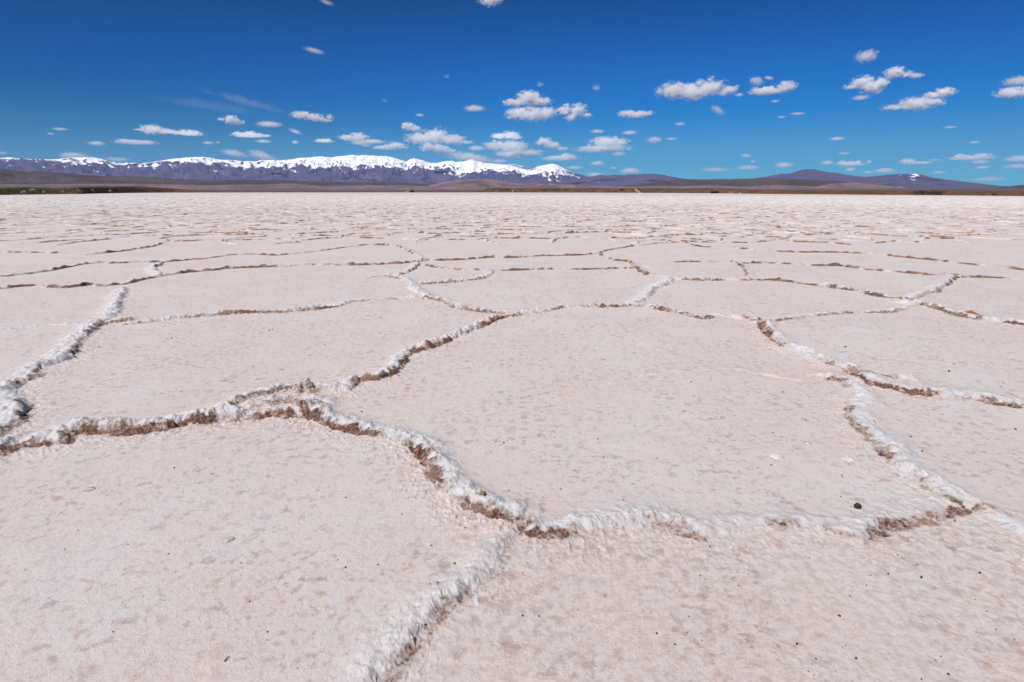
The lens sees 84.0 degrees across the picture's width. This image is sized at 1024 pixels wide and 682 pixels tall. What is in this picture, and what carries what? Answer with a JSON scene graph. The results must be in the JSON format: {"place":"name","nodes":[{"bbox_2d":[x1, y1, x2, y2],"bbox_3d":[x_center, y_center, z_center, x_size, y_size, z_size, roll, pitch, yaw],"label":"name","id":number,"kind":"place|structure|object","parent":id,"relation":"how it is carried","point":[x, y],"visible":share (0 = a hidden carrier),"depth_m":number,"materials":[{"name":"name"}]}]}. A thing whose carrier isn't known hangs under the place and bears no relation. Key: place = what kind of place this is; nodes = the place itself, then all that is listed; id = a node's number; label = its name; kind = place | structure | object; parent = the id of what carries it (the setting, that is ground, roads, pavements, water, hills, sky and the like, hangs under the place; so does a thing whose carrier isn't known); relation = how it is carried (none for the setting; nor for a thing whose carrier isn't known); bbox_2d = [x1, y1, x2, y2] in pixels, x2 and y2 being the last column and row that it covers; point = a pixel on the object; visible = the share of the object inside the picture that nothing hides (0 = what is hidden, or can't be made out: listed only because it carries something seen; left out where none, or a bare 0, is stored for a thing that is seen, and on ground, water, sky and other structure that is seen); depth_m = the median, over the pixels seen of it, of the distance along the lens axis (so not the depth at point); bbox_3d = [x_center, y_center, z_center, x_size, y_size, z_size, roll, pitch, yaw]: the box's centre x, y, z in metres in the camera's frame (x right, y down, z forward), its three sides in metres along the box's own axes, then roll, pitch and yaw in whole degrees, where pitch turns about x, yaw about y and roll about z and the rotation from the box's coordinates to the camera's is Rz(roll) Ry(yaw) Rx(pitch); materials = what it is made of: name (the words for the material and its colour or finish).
{"place":"outdoors","nodes":[
{"label":"outdoors","id":0,"kind":"place"},
{"bbox_2d":[0,155,586,184],"bbox_3d":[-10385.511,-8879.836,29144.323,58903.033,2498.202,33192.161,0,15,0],"label":"snow mountains","id":1,"kind":"structure","parent":0,"point":[359,168],"depth_m":32862.71,"materials":[{"name":"white snow"}]},
{"bbox_2d":[0,179,909,189],"bbox_3d":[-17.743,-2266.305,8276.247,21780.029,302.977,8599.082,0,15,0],"label":"foothills","id":2,"kind":"structure","parent":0,"point":[473,184],"depth_m":9283.08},
{"bbox_2d":[0,192,1023,681],"bbox_3d":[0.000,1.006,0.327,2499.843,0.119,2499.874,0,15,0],"label":"salt flat","id":3,"kind":"structure","parent":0,"point":[460,338],"depth_m":2.62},
{"bbox_2d":[82,487,95,491],"bbox_3d":[-1.618,0.569,2.175,0.044,0.020,0.045,-13,20,-42],"label":"salt lump","id":4,"kind":"object","parent":3,"relation":"on","point":[87,489],"visible":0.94,"depth_m":2.17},
{"bbox_2d":[223,536,234,542],"bbox_3d":[-0.928,0.652,1.865,0.035,0.015,0.038,12,19,39],"label":"salt lump","id":5,"kind":"object","parent":3,"relation":"on","point":[228,539],"visible":1,"depth_m":1.86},
{"bbox_2d":[305,377,313,388],"bbox_3d":[-1.149,0.238,3.222,0.052,0.084,0.028,-4,15,-17],"label":"salt slab","id":6,"kind":"object","parent":3,"relation":"on","point":[309,384],"depth_m":3.21,"materials":[{"name":"beige stone"}]},
{"bbox_2d":[474,488,486,496],"bbox_3d":[-0.116,0.549,2.070,0.047,0.028,0.033,6,16,22],"label":"salt slab","id":7,"kind":"object","parent":3,"relation":"on","point":[479,492],"depth_m":2.06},
{"bbox_2d":[769,453,783,458],"bbox_3d":[1.136,0.498,2.446,0.060,0.028,0.056,-6,16,-23],"label":"salt lump","id":8,"kind":"object","parent":3,"relation":"on","point":[776,455],"visible":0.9,"depth_m":2.43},
{"bbox_2d":[802,441,811,445],"bbox_3d":[1.330,0.464,2.563,0.043,0.022,0.047,9,17,32],"label":"salt lump","id":9,"kind":"object","parent":3,"relation":"on","point":[807,443],"visible":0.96,"depth_m":2.56,"materials":[{"name":"white stone"}]},
{"bbox_2d":[841,456,854,461],"bbox_3d":[1.425,0.501,2.412,0.051,0.024,0.055,-7,16,-24],"label":"salt lump","id":10,"kind":"object","parent":3,"relation":"on","point":[848,458],"visible":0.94,"depth_m":2.40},
{"bbox_2d":[843,364,859,373],"bbox_3d":[2.121,0.182,3.550,0.114,0.066,0.066,-5,16,-19],"label":"salt slab","id":11,"kind":"object","parent":3,"relation":"on","point":[849,369],"depth_m":3.54,"materials":[{"name":"beige stone"}]},
{"bbox_2d":[854,503,861,508],"bbox_3d":[1.238,0.590,2.036,0.026,0.022,0.024,0,15,0],"label":"pebble","id":12,"kind":"object","parent":3,"relation":"on","point":[857,505],"visible":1,"depth_m":2.03,"materials":[{"name":"stone"}]},
{"bbox_2d":[964,310,979,314],"bbox_3d":[4.250,-0.263,5.267,0.129,0.046,0.070,1,15,6],"label":"salt slab","id":13,"kind":"object","parent":3,"relation":"on","point":[971,312],"depth_m":5.25,"materials":[{"name":"beige stone"}]},
{"bbox_2d":[0,169,1023,187],"bbox_3d":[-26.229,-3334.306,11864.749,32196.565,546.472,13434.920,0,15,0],"label":"brown hills","id":14,"kind":"structure","parent":0,"point":[7,176],"depth_m":13103.90,"materials":[{"name":"brown stone"}]},
{"bbox_2d":[0,186,1023,195],"bbox_3d":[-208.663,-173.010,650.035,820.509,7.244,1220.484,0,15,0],"label":"shore bank","id":15,"kind":"structure","parent":0,"point":[71,190],"depth_m":347.65,"materials":[{"name":"brown soil"}]},
{"bbox_2d":[0,0,1023,185],"label":"sky","id":16,"kind":"structure","parent":0,"point":[685,89],"materials":[{"name":"blue"}]},
{"bbox_2d":[188,188,1023,191],"bbox_3d":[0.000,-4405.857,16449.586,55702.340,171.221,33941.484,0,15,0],"label":"distant plain","id":17,"kind":"structure","parent":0,"point":[452,190],"depth_m":2008.26,"materials":[{"name":"brown soil"}]},
{"bbox_2d":[563,169,1008,187],"bbox_3d":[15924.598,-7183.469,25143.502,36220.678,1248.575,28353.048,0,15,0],"label":"purple mountains","id":18,"kind":"structure","parent":0,"point":[913,180],"depth_m":27938.99,"materials":[{"name":"purple stone"}]}
]}

